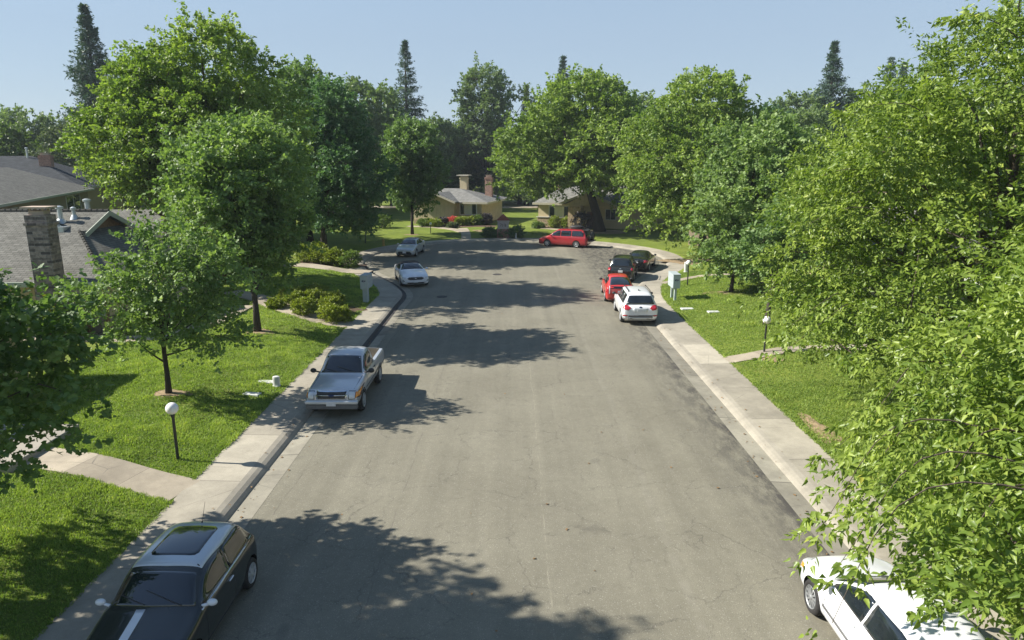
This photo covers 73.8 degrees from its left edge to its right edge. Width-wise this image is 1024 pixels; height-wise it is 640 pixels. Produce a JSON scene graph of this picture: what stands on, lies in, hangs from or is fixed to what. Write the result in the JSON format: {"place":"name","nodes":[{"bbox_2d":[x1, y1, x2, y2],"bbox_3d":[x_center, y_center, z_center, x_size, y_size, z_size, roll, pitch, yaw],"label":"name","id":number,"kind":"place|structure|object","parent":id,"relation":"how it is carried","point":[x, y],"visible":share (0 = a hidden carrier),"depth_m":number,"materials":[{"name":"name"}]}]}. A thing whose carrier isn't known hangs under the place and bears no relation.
{"place":"outdoors","nodes":[
{"label":"outdoors","id":0,"kind":"place"},
{"bbox_2d":[20,447,199,500],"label":"path","id":1,"kind":"structure","parent":0,"point":[154,483],"depth_m":17.63,"materials":[{"name":"concrete"}]},
{"bbox_2d":[271,263,372,273],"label":"path","id":2,"kind":"structure","parent":0,"point":[315,266],"depth_m":51.35,"materials":[{"name":"concrete"}]},
{"bbox_2d":[0,186,1023,639],"bbox_3d":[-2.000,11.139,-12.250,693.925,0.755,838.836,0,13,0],"label":"ground","id":3,"kind":"structure","parent":0,"point":[514,216],"depth_m":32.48,"materials":[{"name":"green plant"}]},
{"bbox_2d":[0,120,46,156],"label":"olive tree","id":4,"kind":"object","parent":3,"relation":"on","point":[20,138],"visible":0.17,"depth_m":94.69,"materials":[{"name":"green plant"}]},
{"bbox_2d":[0,103,65,152],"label":"oak tree","id":5,"kind":"object","parent":3,"relation":"on","point":[21,117],"visible":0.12,"depth_m":121.81,"materials":[{"name":"green plant"}]},
{"bbox_2d":[0,424,79,474],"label":"porch slab","id":6,"kind":"structure","parent":3,"relation":"on","point":[20,446],"depth_m":18.58,"materials":[{"name":"concrete"}]},
{"bbox_2d":[0,167,94,208],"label":"house","id":7,"kind":"structure","parent":3,"relation":"on","point":[19,188],"depth_m":58.97,"materials":[{"name":"grey paint"}]},
{"bbox_2d":[65,194,81,208],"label":"window","id":8,"kind":"structure","parent":7,"relation":"in","point":[74,200],"depth_m":65.41,"materials":[{"name":"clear glass"}]},
{"bbox_2d":[0,262,118,494],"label":"maple tree","id":9,"kind":"object","parent":3,"relation":"on","point":[53,347],"visible":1,"depth_m":13.48,"materials":[{"name":"green plant"}]},
{"bbox_2d":[0,147,123,208],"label":"house","id":10,"kind":"structure","parent":3,"relation":"on","point":[44,164],"depth_m":73.61,"materials":[{"name":"beige paint"}]},
{"bbox_2d":[23,115,148,208],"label":"olive tree","id":11,"kind":"object","parent":3,"relation":"on","point":[48,136],"visible":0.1,"depth_m":89.55,"materials":[{"name":"green plant"}]},
{"bbox_2d":[56,2,140,208],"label":"redwood tree","id":12,"kind":"object","parent":3,"relation":"on","point":[89,33],"visible":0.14,"depth_m":102.69,"materials":[{"name":"green plant"}]},
{"bbox_2d":[0,198,206,336],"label":"house","id":13,"kind":"structure","parent":3,"relation":"on","point":[60,241],"depth_m":32.15,"materials":[{"name":"grey paint"}]},
{"bbox_2d":[23,305,252,342],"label":"path front of house","id":14,"kind":"structure","parent":3,"relation":"on","point":[247,307],"depth_m":30.82,"materials":[{"name":"concrete"}]},
{"bbox_2d":[49,39,237,234],"bbox_3d":[-21.684,-9.451,42.297,9.618,14.997,10.283,4,14,16],"label":"broad tree","id":15,"kind":"object","parent":3,"relation":"on","point":[86,118],"visible":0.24,"depth_m":39.28,"materials":[{"name":"green plant"}]},
{"bbox_2d":[165,402,179,459],"bbox_3d":[-9.180,3.086,18.583,0.330,1.765,0.330,0,13,0],"label":"globe lamp","id":16,"kind":"object","parent":3,"relation":"on","point":[171,408],"visible":0.98,"depth_m":18.45,"materials":[{"name":"white"}]},
{"bbox_2d":[154,389,193,398],"bbox_3d":[-11.596,2.525,23.287,1.429,0.087,1.123,0,13,0],"label":"soil ring","id":17,"kind":"object","parent":3,"relation":"on","point":[172,394],"visible":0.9,"depth_m":23.26,"materials":[{"name":"brown soil"}]},
{"bbox_2d":[53,207,263,393],"bbox_3d":[-11.545,-0.456,22.434,6.236,6.481,4.729,-5,14,-20],"label":"young maple tree","id":18,"kind":"object","parent":17,"relation":"on","point":[195,299],"visible":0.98,"depth_m":22.00,"materials":[{"name":"green plant"}]},
{"bbox_2d":[110,209,240,241],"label":"house","id":19,"kind":"structure","parent":3,"relation":"on","point":[124,213],"depth_m":47.19,"materials":[{"name":"beige paint"}]},
{"bbox_2d":[86,0,319,283],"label":"broad tree","id":20,"kind":"object","parent":3,"relation":"on","point":[254,92],"visible":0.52,"depth_m":38.94,"materials":[{"name":"green plant"}]},
{"bbox_2d":[245,329,275,333],"bbox_3d":[-11.687,0.544,31.637,1.542,0.086,1.220,0,13,0],"label":"soil ring","id":21,"kind":"object","parent":3,"relation":"on","point":[264,331],"visible":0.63,"depth_m":31.55,"materials":[{"name":"brown soil"}]},
{"bbox_2d":[138,103,331,331],"bbox_3d":[-12.316,-4.474,31.214,7.976,10.266,8.313,0,13,0],"label":"maple tree","id":22,"kind":"object","parent":21,"relation":"on","point":[223,172],"visible":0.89,"depth_m":29.30,"materials":[{"name":"green plant"}]},
{"bbox_2d":[224,290,353,327],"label":"path by hedge","id":23,"kind":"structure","parent":3,"relation":"on","point":[262,299],"depth_m":35.66,"materials":[{"name":"concrete"}]},
{"bbox_2d":[253,54,364,241],"bbox_3d":[-20.404,-16.492,66.769,13.138,18.053,13.640,0,13,0],"label":"shade tree","id":24,"kind":"object","parent":3,"relation":"on","point":[300,74],"visible":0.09,"depth_m":64.09,"materials":[{"name":"green plant"}]},
{"bbox_2d":[300,260,365,266],"bbox_3d":[-14.217,-4.476,54.037,5.403,0.332,3.358,0,13,0],"label":"planting bed","id":25,"kind":"object","parent":3,"relation":"on","point":[310,262],"visible":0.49,"depth_m":53.68,"materials":[{"name":"brown soil"}]},
{"bbox_2d":[294,243,314,261],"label":"rounded shrub","id":26,"kind":"object","parent":25,"relation":"on","point":[302,257],"visible":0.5,"depth_m":53.75,"materials":[{"name":"green plant"}]},
{"bbox_2d":[305,246,334,263],"bbox_3d":[-14.993,-4.977,53.719,2.232,1.810,2.198,-12,18,-43],"label":"rounded shrub","id":27,"kind":"object","parent":25,"relation":"on","point":[314,256],"visible":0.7,"depth_m":53.34,"materials":[{"name":"green plant"}]},
{"bbox_2d":[322,246,343,266],"bbox_3d":[-13.801,-4.846,53.355,1.975,1.832,2.172,6,14,23],"label":"rounded shrub","id":28,"kind":"object","parent":25,"relation":"on","point":[336,253],"visible":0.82,"depth_m":53.13,"materials":[{"name":"green plant"}]},
{"bbox_2d":[337,249,362,267],"bbox_3d":[-12.599,-4.633,52.912,1.983,1.748,2.121,0,13,0],"label":"rounded shrub","id":29,"kind":"object","parent":25,"relation":"on","point":[348,255],"visible":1,"depth_m":52.61,"materials":[{"name":"green plant"}]},
{"bbox_2d":[283,74,399,246],"bbox_3d":[-14.760,-12.736,56.945,10.657,14.857,11.357,0,13,0],"label":"shade tree","id":30,"kind":"object","parent":3,"relation":"on","point":[340,166],"visible":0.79,"depth_m":54.80,"materials":[{"name":"green plant"}]},
{"bbox_2d":[316,303,366,312],"bbox_3d":[-10.623,-0.691,37.681,5.353,0.374,4.331,0,13,0],"label":"planting bed","id":31,"kind":"object","parent":3,"relation":"on","point":[352,308],"visible":0.17,"depth_m":37.97,"materials":[{"name":"brown soil"}]},
{"bbox_2d":[264,296,285,309],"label":"clipped shrub","id":32,"kind":"object","parent":31,"relation":"on","point":[273,303],"visible":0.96,"depth_m":36.43,"materials":[{"name":"green plant"}]},
{"bbox_2d":[281,290,306,305],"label":"clipped shrub","id":33,"kind":"object","parent":31,"relation":"on","point":[294,295],"visible":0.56,"depth_m":37.01,"materials":[{"name":"green plant"}]},
{"bbox_2d":[289,295,319,315],"bbox_3d":[-10.761,-0.668,35.506,1.482,1.232,1.585,-13,18,-43],"label":"clipped shrub","id":34,"kind":"object","parent":31,"relation":"on","point":[302,305],"visible":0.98,"depth_m":35.22,"materials":[{"name":"green plant"}]},
{"bbox_2d":[301,282,329,297],"bbox_3d":[-11.423,-1.671,39.606,1.812,1.241,1.695,-11,17,-39],"label":"clipped shrub","id":35,"kind":"object","parent":31,"relation":"on","point":[324,288],"visible":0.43,"depth_m":39.40,"materials":[{"name":"green plant"}]},
{"bbox_2d":[303,287,328,303],"bbox_3d":[-11.025,-1.249,38.008,1.746,1.145,1.859,0,13,0],"label":"clipped shrub","id":36,"kind":"object","parent":31,"relation":"on","point":[315,292],"visible":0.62,"depth_m":37.79,"materials":[{"name":"green plant"}]},
{"bbox_2d":[315,302,344,323],"bbox_3d":[-9.337,-0.291,34.844,1.726,1.222,1.656,0,13,0],"label":"clipped shrub","id":37,"kind":"object","parent":31,"relation":"on","point":[326,309],"visible":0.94,"depth_m":34.49,"materials":[{"name":"green plant"}]},
{"bbox_2d":[317,295,342,306],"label":"clipped shrub","id":38,"kind":"object","parent":31,"relation":"on","point":[336,299],"visible":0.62,"depth_m":36.62,"materials":[{"name":"green plant"}]},
{"bbox_2d":[329,304,353,322],"bbox_3d":[-8.724,-0.288,35.016,1.236,1.096,1.378,0,13,0],"label":"clipped shrub","id":39,"kind":"object","parent":31,"relation":"on","point":[348,315],"visible":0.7,"depth_m":34.81,"materials":[{"name":"green plant"}]},
{"bbox_2d":[359,272,372,302],"bbox_3d":[-8.543,-1.810,40.066,0.600,1.790,1.170,1,13,4],"label":"cluster mailbox","id":40,"kind":"object","parent":3,"relation":"on","point":[366,283],"visible":0.95,"depth_m":39.73,"materials":[{"name":"grey metal"}]},
{"bbox_2d":[353,201,381,242],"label":"sapling","id":41,"kind":"object","parent":3,"relation":"on","point":[376,218],"visible":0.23,"depth_m":66.62,"materials":[{"name":"green plant"}]},
{"bbox_2d":[335,71,414,196],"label":"oak tree","id":42,"kind":"object","parent":3,"relation":"on","point":[366,92],"visible":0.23,"depth_m":108.83,"materials":[{"name":"green plant"}]},
{"bbox_2d":[373,213,392,227],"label":"garden bush","id":43,"kind":"object","parent":3,"relation":"on","point":[385,222],"visible":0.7,"depth_m":83.42,"materials":[{"name":"green plant"}]},
{"bbox_2d":[370,113,453,233],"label":"liquidambar tree","id":44,"kind":"object","parent":3,"relation":"on","point":[417,153],"visible":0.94,"depth_m":73.06,"materials":[{"name":"green plant"}]},
{"bbox_2d":[380,40,453,201],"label":"pine tree","id":45,"kind":"object","parent":3,"relation":"on","point":[410,100],"visible":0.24,"depth_m":123.25,"materials":[{"name":"green plant"}]},
{"bbox_2d":[425,218,443,226],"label":"garden bush","id":46,"kind":"object","parent":3,"relation":"on","point":[437,222],"visible":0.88,"depth_m":84.56,"materials":[{"name":"green plant"}]},
{"bbox_2d":[422,111,466,183],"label":"oak tree","id":47,"kind":"object","parent":3,"relation":"on","point":[433,119],"visible":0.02,"depth_m":131.59,"materials":[{"name":"green plant"}]},
{"bbox_2d":[420,118,480,187],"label":"oak tree","id":48,"kind":"object","parent":3,"relation":"on","point":[446,146],"visible":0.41,"depth_m":125.91,"materials":[{"name":"green plant"}]},
{"bbox_2d":[414,175,509,223],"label":"house","id":49,"kind":"structure","parent":3,"relation":"on","point":[463,200],"depth_m":89.55,"materials":[{"name":"beige paint"}]},
{"bbox_2d":[459,203,476,214],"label":"window","id":50,"kind":"structure","parent":49,"relation":"in","point":[465,209],"depth_m":89.03,"materials":[{"name":"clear glass"}]},
{"bbox_2d":[443,120,481,191],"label":"oak tree","id":51,"kind":"object","parent":3,"relation":"on","point":[468,168],"visible":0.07,"depth_m":132.40,"materials":[{"name":"green plant"}]},
{"bbox_2d":[443,225,495,226],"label":"planting bed","id":52,"kind":"object","parent":3,"relation":"on","point":[476,226],"visible":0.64,"depth_m":85.42,"materials":[{"name":"brown soil"}]},
{"bbox_2d":[480,213,494,224],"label":"garden bush","id":53,"kind":"object","parent":52,"relation":"on","point":[487,217],"visible":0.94,"depth_m":87.55,"materials":[{"name":"green plant"}]},
{"bbox_2d":[466,145,505,196],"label":"oak tree","id":54,"kind":"object","parent":3,"relation":"on","point":[481,178],"visible":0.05,"depth_m":131.76,"materials":[{"name":"green plant"}]},
{"bbox_2d":[479,226,498,237],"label":"garden bush","id":55,"kind":"object","parent":3,"relation":"on","point":[489,232],"visible":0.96,"depth_m":73.33,"materials":[{"name":"green plant"}]},
{"bbox_2d":[449,51,538,183],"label":"oak tree","id":56,"kind":"object","parent":3,"relation":"on","point":[489,120],"visible":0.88,"depth_m":123.25,"materials":[{"name":"green plant"}]},
{"bbox_2d":[480,126,523,204],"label":"oak tree","id":57,"kind":"object","parent":3,"relation":"on","point":[504,189],"visible":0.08,"depth_m":127.91,"materials":[{"name":"green plant"}]},
{"bbox_2d":[496,214,509,237],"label":"entry sign","id":58,"kind":"object","parent":3,"relation":"on","point":[502,220],"visible":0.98,"depth_m":73.29,"materials":[{"name":"grey brick"}]},
{"bbox_2d":[504,224,526,237],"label":"garden bush","id":59,"kind":"object","parent":3,"relation":"on","point":[517,229],"visible":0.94,"depth_m":73.31,"materials":[{"name":"green plant"}]},
{"bbox_2d":[503,84,533,205],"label":"redwood tree","id":60,"kind":"object","parent":3,"relation":"on","point":[524,98],"visible":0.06,"depth_m":122.53,"materials":[{"name":"green plant"}]},
{"bbox_2d":[494,114,553,203],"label":"oak tree","id":61,"kind":"object","parent":3,"relation":"on","point":[522,194],"visible":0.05,"depth_m":115.07,"materials":[{"name":"green plant"}]},
{"bbox_2d":[556,55,570,100],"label":"redwood tree","id":62,"kind":"object","parent":3,"relation":"on","point":[562,64],"visible":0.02,"depth_m":141.28,"materials":[{"name":"green plant"}]},
{"bbox_2d":[485,62,654,231],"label":"spreading tree","id":63,"kind":"object","parent":3,"relation":"on","point":[568,147],"visible":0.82,"depth_m":72.51,"materials":[{"name":"green plant"}]},
{"bbox_2d":[532,185,664,229],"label":"house","id":64,"kind":"structure","parent":3,"relation":"on","point":[562,208],"depth_m":82.78,"materials":[{"name":"yellow paint"}]},
{"bbox_2d":[549,205,568,216],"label":"window","id":65,"kind":"structure","parent":64,"relation":"in","point":[559,210],"depth_m":84.48,"materials":[{"name":"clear glass"}]},
{"bbox_2d":[605,209,615,219],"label":"window","id":66,"kind":"structure","parent":64,"relation":"in","point":[609,215],"depth_m":82.62,"materials":[{"name":"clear glass"}]},
{"bbox_2d":[627,89,671,118],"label":"oak tree","id":67,"kind":"object","parent":3,"relation":"on","point":[642,97],"visible":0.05,"depth_m":125.63,"materials":[{"name":"green plant"}]},
{"bbox_2d":[668,271,680,299],"bbox_3d":[9.620,-1.928,40.553,0.600,1.770,1.370,0,13,0],"label":"cluster mailbox","id":68,"kind":"object","parent":3,"relation":"on","point":[674,277],"visible":0.94,"depth_m":40.11,"materials":[{"name":"white metal"}]},
{"bbox_2d":[607,64,803,250],"bbox_3d":[15.931,-13.222,57.320,15.215,15.910,15.901,0,13,0],"label":"broad tree","id":69,"kind":"object","parent":3,"relation":"on","point":[682,157],"visible":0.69,"depth_m":55.21,"materials":[{"name":"green plant"}]},
{"bbox_2d":[702,291,743,294],"bbox_3d":[13.077,-1.698,41.870,2.492,0.088,1.797,6,14,25],"label":"soil patch","id":70,"kind":"object","parent":3,"relation":"on","point":[724,292],"visible":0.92,"depth_m":41.59,"materials":[{"name":"brown soil"}]},
{"bbox_2d":[679,107,830,296],"bbox_3d":[14.704,-6.997,41.026,8.677,11.009,8.807,8,16,32],"label":"maple tree","id":71,"kind":"object","parent":70,"relation":"on","point":[724,192],"visible":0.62,"depth_m":39.78,"materials":[{"name":"green plant"}]},
{"bbox_2d":[753,101,812,125],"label":"oak tree","id":72,"kind":"object","parent":3,"relation":"on","point":[773,107],"visible":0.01,"depth_m":98.61,"materials":[{"name":"green plant"}]},
{"bbox_2d":[728,192,851,324],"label":"young tree","id":73,"kind":"object","parent":3,"relation":"on","point":[761,239],"visible":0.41,"depth_m":32.66,"materials":[{"name":"green plant"}]},
{"bbox_2d":[765,88,833,133],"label":"oak tree","id":74,"kind":"object","parent":3,"relation":"on","point":[794,100],"visible":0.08,"depth_m":106.11,"materials":[{"name":"green plant"}]},
{"bbox_2d":[779,101,852,204],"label":"oak tree","id":75,"kind":"object","parent":3,"relation":"on","point":[817,116],"visible":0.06,"depth_m":81.33,"materials":[{"name":"green plant"}]},
{"bbox_2d":[798,413,841,444],"bbox_3d":[9.496,3.308,21.208,0.773,0.054,2.839,0,13,0],"label":"soil patch","id":76,"kind":"object","parent":3,"relation":"on","point":[815,423],"visible":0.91,"depth_m":21.08,"materials":[{"name":"brown soil"}]},
{"bbox_2d":[810,40,854,116],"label":"redwood tree","id":77,"kind":"object","parent":3,"relation":"on","point":[831,85],"visible":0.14,"depth_m":111.03,"materials":[{"name":"green plant"}]},
{"bbox_2d":[834,82,887,111],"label":"oak tree","id":78,"kind":"object","parent":3,"relation":"on","point":[851,94],"visible":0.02,"depth_m":111.55,"materials":[{"name":"green plant"}]},
{"bbox_2d":[727,0,1023,402],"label":"mulberry tree","id":79,"kind":"object","parent":3,"relation":"on","point":[930,160],"visible":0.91,"depth_m":20.02,"materials":[{"name":"green plant"}]},
{"bbox_2d":[881,56,897,86],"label":"redwood tree","id":80,"kind":"object","parent":3,"relation":"on","point":[891,59],"visible":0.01,"depth_m":136.85,"materials":[{"name":"green plant"}]},
{"bbox_2d":[780,184,1023,639],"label":"mulberry tree","id":81,"kind":"object","parent":3,"relation":"on","point":[993,364],"visible":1,"depth_m":9.87,"materials":[{"name":"green plant"}]},
{"bbox_2d":[810,206,1013,298],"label":"house","id":82,"kind":"structure","parent":3,"relation":"on","point":[962,280],"depth_m":39.74,"materials":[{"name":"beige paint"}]},
{"bbox_2d":[826,84,1001,213],"bbox_3d":[33.405,-12.348,57.127,12.943,14.253,16.084,7,15,29],"label":"oak tree","id":83,"kind":"object","parent":3,"relation":"on","point":[909,132],"depth_m":54.30,"materials":[{"name":"green plant"}]},
{"bbox_2d":[968,76,1023,188],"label":"oak tree","id":84,"kind":"object","parent":3,"relation":"on","point":[991,104],"visible":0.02,"depth_m":114.30,"materials":[{"name":"green plant"}]},
{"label":"soil patch","id":85,"kind":"object","parent":3,"relation":"on","visible":0},
{"bbox_2d":[570,211,592,230],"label":"garden bush","id":86,"kind":"object","parent":85,"relation":"on","point":[582,216],"visible":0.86,"depth_m":79.17,"materials":[{"name":"green plant"}]},
{"bbox_2d":[0,0,1023,131],"label":"sky","id":87,"kind":"structure","parent":0,"point":[783,45],"materials":[{"name":"blue"}]},
{"bbox_2d":[209,241,839,639],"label":"road","id":88,"kind":"structure","parent":0,"point":[425,485],"depth_m":17.19,"materials":[{"name":"grey asphalt"}]},
{"bbox_2d":[86,504,257,639],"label":"hatchback car","id":89,"kind":"object","parent":88,"relation":"on","point":[186,581],"visible":1,"depth_m":11.69,"materials":[{"name":"black paint"}]},
{"bbox_2d":[305,346,383,409],"bbox_3d":[-5.860,1.859,24.421,2.211,1.710,4.972,0,13,0],"label":"pickup truck","id":90,"kind":"object","parent":88,"relation":"on","point":[346,377],"visible":1,"depth_m":23.26,"materials":[{"name":"silver metal"}]},
{"bbox_2d":[396,237,424,255],"bbox_3d":[-9.151,-6.678,61.680,2.142,1.450,4.648,1,13,6],"label":"sedan car","id":91,"kind":"object","parent":88,"relation":"on","point":[414,246],"visible":1,"depth_m":60.60,"materials":[{"name":"silver metal"}]},
{"bbox_2d":[394,260,428,285],"bbox_3d":[-7.047,-3.362,47.514,2.262,1.411,4.807,-4,14,-16],"label":"convertible car","id":92,"kind":"object","parent":88,"relation":"on","point":[409,272],"visible":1,"depth_m":46.13,"materials":[{"name":"white paint"}]},
{"bbox_2d":[212,268,832,631],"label":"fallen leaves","id":93,"kind":"object","parent":88,"relation":"on","point":[588,463],"visible":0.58,"depth_m":19.36,"materials":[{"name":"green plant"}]},
{"bbox_2d":[227,241,848,555],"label":"gutter","id":94,"kind":"object","parent":88,"relation":"on","point":[263,488],"visible":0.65,"depth_m":20.07,"materials":[{"name":"concrete"}]},
{"bbox_2d":[362,263,406,347],"bbox_3d":[-8.056,-1.486,42.452,2.970,0.094,29.415,-2,13,-10],"label":"tar sealed flow line","id":95,"kind":"object","parent":94,"relation":"on","point":[374,334],"visible":0.77,"depth_m":36.85,"materials":[{"name":"black asphalt"}]},
{"bbox_2d":[207,239,880,558],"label":"kerb","id":96,"kind":"structure","parent":88,"relation":"on","point":[253,476],"depth_m":20.32,"materials":[{"name":"concrete"}]},
{"bbox_2d":[539,227,595,247],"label":"minivan car","id":97,"kind":"object","parent":88,"relation":"on","point":[576,238],"visible":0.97,"depth_m":66.47,"materials":[{"name":"red paint"}]},
{"bbox_2d":[599,273,632,300],"bbox_3d":[6.499,-2.228,42.131,2.132,1.641,4.479,1,13,3],"label":"hatchback car","id":98,"kind":"object","parent":88,"relation":"on","point":[613,282],"visible":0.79,"depth_m":40.52,"materials":[{"name":"red paint"}]},
{"bbox_2d":[608,253,639,280],"bbox_3d":[7.998,-3.902,49.085,2.242,1.750,4.364,3,13,14],"label":"suv car","id":99,"kind":"object","parent":88,"relation":"on","point":[624,264],"visible":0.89,"depth_m":47.25,"materials":[{"name":"black paint"}]},
{"bbox_2d":[612,285,657,321],"bbox_3d":[6.620,-1.052,36.863,2.242,1.740,4.534,0,13,2],"label":"suv car","id":100,"kind":"object","parent":88,"relation":"on","point":[634,303],"visible":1,"depth_m":34.87,"materials":[{"name":"white paint"}]},
{"bbox_2d":[629,250,656,270],"bbox_3d":[10.147,-4.804,53.649,2.152,1.440,4.514,5,14,19],"label":"sedan car","id":101,"kind":"object","parent":88,"relation":"on","point":[646,258],"visible":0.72,"depth_m":52.17,"materials":[{"name":"black paint"}]},
{"bbox_2d":[800,556,985,639],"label":"sedan car","id":102,"kind":"object","parent":88,"relation":"on","point":[884,617],"visible":0.65,"depth_m":11.05,"materials":[{"name":"white paint"}]},
{"bbox_2d":[33,238,1022,639],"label":"sidewalk","id":103,"kind":"structure","parent":0,"point":[225,472],"depth_m":19.60,"materials":[{"name":"concrete"}]},
{"bbox_2d":[657,258,709,264],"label":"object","id":104,"kind":"object","parent":103,"relation":"on","point":[680,261],"visible":0.78,"depth_m":56.58,"materials":[{"name":"beige concrete"}]},
{"bbox_2d":[722,344,887,362],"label":"path","id":105,"kind":"structure","parent":0,"point":[742,357],"depth_m":28.77,"materials":[{"name":"concrete"}]},
{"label":"planting bed","id":106,"kind":"structure","parent":0,"visible":0},
{"bbox_2d":[547,215,560,227],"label":"garden bush","id":107,"kind":"object","parent":106,"relation":"on","point":[554,221],"visible":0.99,"depth_m":83.54,"materials":[{"name":"green plant"}]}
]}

